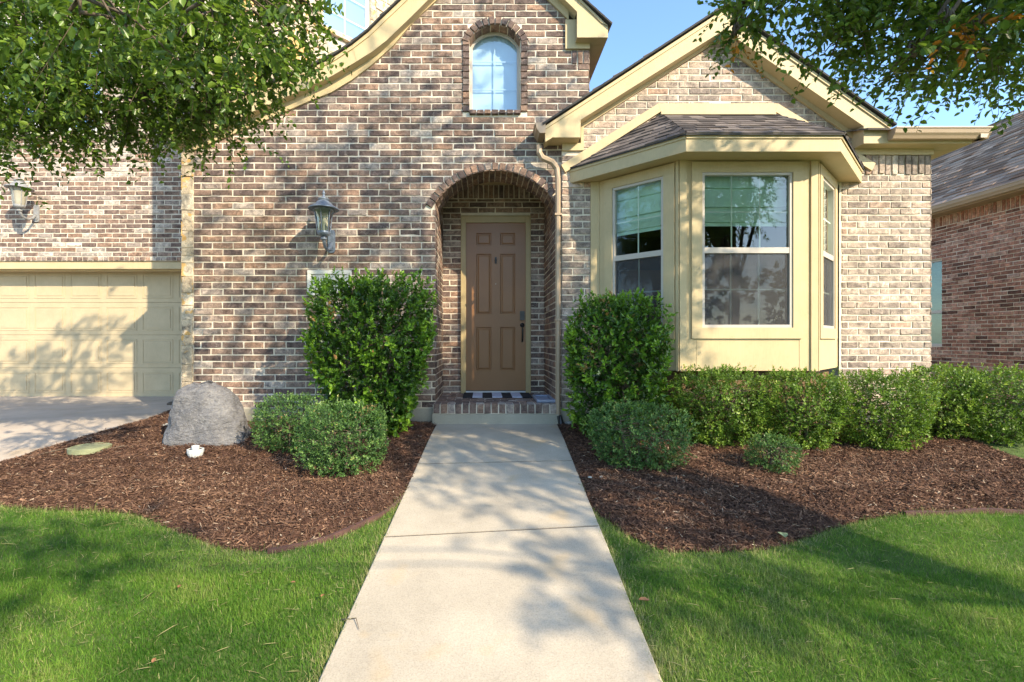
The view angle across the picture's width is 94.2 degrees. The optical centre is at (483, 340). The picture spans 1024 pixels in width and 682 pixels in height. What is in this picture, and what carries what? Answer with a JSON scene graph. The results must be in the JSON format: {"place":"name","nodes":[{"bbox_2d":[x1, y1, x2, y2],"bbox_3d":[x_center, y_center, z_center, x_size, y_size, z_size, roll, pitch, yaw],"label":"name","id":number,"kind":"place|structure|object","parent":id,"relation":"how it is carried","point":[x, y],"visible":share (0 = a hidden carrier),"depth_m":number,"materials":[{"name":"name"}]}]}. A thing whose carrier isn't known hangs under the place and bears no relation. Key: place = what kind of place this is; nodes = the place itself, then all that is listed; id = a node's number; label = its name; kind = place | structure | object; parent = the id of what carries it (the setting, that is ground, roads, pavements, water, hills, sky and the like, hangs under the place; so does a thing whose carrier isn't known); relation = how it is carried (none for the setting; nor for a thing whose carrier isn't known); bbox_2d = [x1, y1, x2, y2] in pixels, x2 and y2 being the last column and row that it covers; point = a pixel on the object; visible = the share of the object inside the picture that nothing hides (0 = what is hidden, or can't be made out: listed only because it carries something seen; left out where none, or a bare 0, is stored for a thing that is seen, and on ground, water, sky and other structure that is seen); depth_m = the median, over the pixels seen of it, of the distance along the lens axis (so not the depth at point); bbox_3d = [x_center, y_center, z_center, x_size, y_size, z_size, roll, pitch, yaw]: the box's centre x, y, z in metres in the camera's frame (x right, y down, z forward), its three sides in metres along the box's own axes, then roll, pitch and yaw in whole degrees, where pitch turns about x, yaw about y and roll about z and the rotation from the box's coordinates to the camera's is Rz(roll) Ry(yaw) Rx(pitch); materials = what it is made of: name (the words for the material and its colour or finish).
{"place":"outdoors","nodes":[
{"label":"outdoors","id":0,"kind":"place"},
{"bbox_2d":[0,396,173,460],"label":"driveway","id":1,"kind":"structure","parent":0,"point":[28,424],"depth_m":6.27,"materials":[{"name":"concrete"}]},
{"bbox_2d":[0,371,1023,681],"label":"ground","id":2,"kind":"structure","parent":0,"point":[642,563],"depth_m":2.49,"materials":[{"name":"plant"}]},
{"bbox_2d":[0,0,351,209],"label":"shade tree","id":3,"kind":"object","parent":2,"relation":"on","point":[119,61],"visible":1,"depth_m":3.10,"materials":[{"name":"green plant"}]},
{"bbox_2d":[0,409,436,551],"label":"mulch","id":4,"kind":"object","parent":2,"relation":"on","point":[247,494],"visible":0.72,"depth_m":3.77,"materials":[{"name":"brown wood"}]},
{"bbox_2d":[67,442,111,454],"bbox_3d":[-3.822,1.044,4.608,0.340,0.050,0.340,0,0,0],"label":"valve cover","id":5,"kind":"object","parent":4,"relation":"on","point":[85,449],"visible":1,"depth_m":4.52,"materials":[{"name":"plastic"}]},
{"bbox_2d":[187,445,203,457],"bbox_3d":[-2.694,1.047,4.436,0.144,0.136,0.140,0,0,0],"label":"pipe cap","id":6,"kind":"object","parent":4,"relation":"on","point":[194,450],"visible":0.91,"depth_m":4.40,"materials":[{"name":"white plastic"}]},
{"bbox_2d":[162,380,251,446],"bbox_3d":[-2.869,0.811,5.006,0.859,0.752,0.618,0,0,0],"label":"boulder","id":7,"kind":"object","parent":4,"relation":"on","point":[210,412],"visible":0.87,"depth_m":4.79,"materials":[{"name":"grey stone"}]},
{"bbox_2d":[249,390,327,453],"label":"boxwood shrub","id":8,"kind":"object","parent":4,"relation":"on","point":[288,420],"visible":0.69,"depth_m":4.53,"materials":[{"name":"green plant"}]},
{"bbox_2d":[291,394,394,477],"bbox_3d":[-1.217,0.837,4.120,0.832,0.747,0.735,0,0,0],"label":"boxwood shrub","id":9,"kind":"object","parent":4,"relation":"on","point":[342,439],"visible":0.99,"depth_m":3.99,"materials":[{"name":"green plant"}]},
{"bbox_2d":[296,265,438,438],"bbox_3d":[-1.238,0.149,5.155,1.513,1.926,1.155,0,0,0],"label":"holly shrub","id":10,"kind":"object","parent":4,"relation":"on","point":[343,338],"visible":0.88,"depth_m":4.89,"materials":[{"name":"green plant"}]},
{"bbox_2d":[267,492,404,553],"bbox_3d":[-0.900,1.252,3.267,0.184,0.138,1.116,0,0,40],"label":"garden edging","id":11,"kind":"object","parent":2,"relation":"on","point":[347,530],"visible":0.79,"depth_m":3.08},
{"bbox_2d":[319,424,661,681],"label":"walkway","id":12,"kind":"structure","parent":2,"relation":"on","point":[543,601],"depth_m":2.58,"materials":[{"name":"concrete"}]},
{"bbox_2d":[0,0,992,431],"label":"brick house","id":13,"kind":"structure","parent":2,"relation":"on","point":[504,176],"depth_m":5.83,"materials":[{"name":"brown brick"}]},
{"bbox_2d":[3,176,39,221],"bbox_3d":[-7.717,-2.405,7.951,0.375,0.742,0.498,0,0,0],"label":"wall lantern","id":14,"kind":"object","parent":13,"relation":"attached to","point":[19,200],"depth_m":7.85,"materials":[{"name":"metal"}]},
{"bbox_2d":[3,21,101,130],"bbox_3d":[-7.739,-4.589,8.300,2.290,1.919,0.140,0,0,0],"label":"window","id":15,"kind":"structure","parent":13,"relation":"in","point":[41,21],"depth_m":8.37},
{"bbox_2d":[0,272,181,395],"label":"garage door","id":16,"kind":"structure","parent":13,"relation":"in","point":[62,333],"depth_m":8.54,"materials":[{"name":"paint"}]},
{"bbox_2d":[308,190,338,252],"bbox_3d":[-1.868,-1.414,5.595,0.352,0.697,0.468,0,0,0],"label":"wall lantern","id":17,"kind":"object","parent":13,"relation":"attached to","point":[322,204],"depth_m":5.53,"materials":[{"name":"metal"}]},
{"bbox_2d":[323,0,367,38],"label":"window","id":18,"kind":"structure","parent":13,"relation":"in","point":[354,21],"depth_m":7.76,"materials":[{"name":"clear glass"}]},
{"bbox_2d":[470,32,519,110],"bbox_3d":[0.135,-3.354,6.004,0.647,1.090,0.060,0,0,0],"label":"window","id":19,"kind":"structure","parent":13,"relation":"in","point":[494,56],"depth_m":6.03,"materials":[{"name":"glass"}]},
{"bbox_2d":[466,223,525,390],"bbox_3d":[0.171,-0.490,6.872,0.867,2.443,0.096,0,0,0],"label":"front door","id":20,"kind":"structure","parent":13,"relation":"in","point":[495,252],"depth_m":6.90,"materials":[{"name":"paint"}]},
{"bbox_2d":[463,392,531,397],"bbox_3d":[0.177,0.750,6.560,0.925,0.015,0.520,0,0,0],"label":"doormat","id":21,"kind":"object","parent":13,"relation":"on","point":[496,395],"visible":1,"depth_m":6.45,"materials":[{"name":"multicoloured fabric"}]},
{"bbox_2d":[590,160,838,370],"bbox_3d":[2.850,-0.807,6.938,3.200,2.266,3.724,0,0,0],"label":"bay window","id":22,"kind":"structure","parent":13,"relation":"in","point":[745,254],"depth_m":5.11,"materials":[{"name":"beige paint"}]},
{"bbox_2d":[638,597,648,600],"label":"fallen leaf","id":23,"kind":"object","parent":2,"relation":"on","point":[644,598],"visible":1,"depth_m":2.40,"materials":[{"name":"brown plant"}]},
{"bbox_2d":[557,421,1023,552],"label":"mulch","id":24,"kind":"object","parent":2,"relation":"on","point":[713,498],"visible":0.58,"depth_m":3.69,"materials":[{"name":"brown wood"}]},
{"bbox_2d":[561,287,677,442],"bbox_3d":[1.413,0.264,5.058,1.202,1.696,0.970,0,0,0],"label":"holly shrub","id":25,"kind":"object","parent":24,"relation":"on","point":[619,371],"visible":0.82,"depth_m":4.82,"materials":[{"name":"green plant"}]},
{"bbox_2d":[580,396,700,471],"bbox_3d":[1.369,0.853,4.242,0.968,0.686,0.819,0,0,0],"label":"boxwood shrub","id":26,"kind":"object","parent":24,"relation":"on","point":[632,435],"visible":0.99,"depth_m":4.12,"materials":[{"name":"green plant"}]},
{"bbox_2d":[666,362,779,448],"bbox_3d":[2.379,0.670,4.827,1.033,0.921,0.853,0,0,0],"label":"hedge shrub","id":27,"kind":"object","parent":24,"relation":"on","point":[709,436],"visible":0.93,"depth_m":4.66,"materials":[{"name":"green plant"}]},
{"bbox_2d":[742,430,808,473],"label":"boxwood shrub","id":28,"kind":"object","parent":24,"relation":"on","point":[770,452],"visible":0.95,"depth_m":4.04,"materials":[{"name":"green plant"}]},
{"bbox_2d":[778,532,787,537],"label":"fallen leaf","id":29,"kind":"object","parent":24,"relation":"on","point":[784,534],"visible":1,"depth_m":3.00,"materials":[{"name":"green plant"}]},
{"bbox_2d":[749,365,861,450],"bbox_3d":[3.148,0.691,4.744,0.974,0.900,0.923,0,0,35],"label":"hedge shrub","id":30,"kind":"object","parent":24,"relation":"on","point":[792,416],"visible":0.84,"depth_m":4.56,"materials":[{"name":"green plant"}]},
{"bbox_2d":[809,366,949,451],"bbox_3d":[3.925,0.692,4.733,1.060,0.897,0.840,0,0,0],"label":"hedge shrub","id":31,"kind":"object","parent":24,"relation":"on","point":[866,435],"visible":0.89,"depth_m":4.56,"materials":[{"name":"green plant"}]},
{"bbox_2d":[893,361,999,439],"bbox_3d":[4.815,0.658,5.047,0.836,0.894,0.765,0,0,0],"label":"hedge shrub","id":32,"kind":"object","parent":24,"relation":"on","point":[946,421],"visible":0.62,"depth_m":4.85,"materials":[{"name":"green plant"}]},
{"bbox_2d":[927,362,1023,446],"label":"hedge shrub","id":33,"kind":"object","parent":24,"relation":"on","point":[1007,433],"visible":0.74,"depth_m":4.80,"materials":[{"name":"green plant"}]},
{"bbox_2d":[693,0,1023,134],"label":"shade tree","id":34,"kind":"object","parent":2,"relation":"on","point":[865,22],"visible":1,"depth_m":2.79,"materials":[{"name":"green plant"}]},
{"bbox_2d":[903,508,1023,516],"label":"garden edging","id":35,"kind":"object","parent":2,"relation":"on","point":[971,511],"visible":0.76,"depth_m":3.40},
{"bbox_2d":[930,110,1023,398],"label":"brick house","id":36,"kind":"structure","parent":2,"relation":"on","point":[977,253],"depth_m":8.62,"materials":[{"name":"brick"}]},
{"bbox_2d":[930,259,941,345],"bbox_3d":[8.979,-0.750,9.590,0.079,1.700,0.720,0,0,0],"label":"window","id":37,"kind":"structure","parent":36,"relation":"in","point":[936,265],"depth_m":9.45,"materials":[{"name":"glass"}]},
{"bbox_2d":[532,395,554,402],"bbox_3d":[0.761,0.736,6.065,0.230,0.034,0.570,0,0,0],"label":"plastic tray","id":38,"kind":"object","parent":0,"point":[544,399],"visible":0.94,"depth_m":5.99,"materials":[{"name":"grey plastic"}]},
{"bbox_2d":[588,0,1023,127],"label":"sky","id":39,"kind":"structure","parent":0,"point":[639,27],"materials":[{"name":"blue"}]}
]}

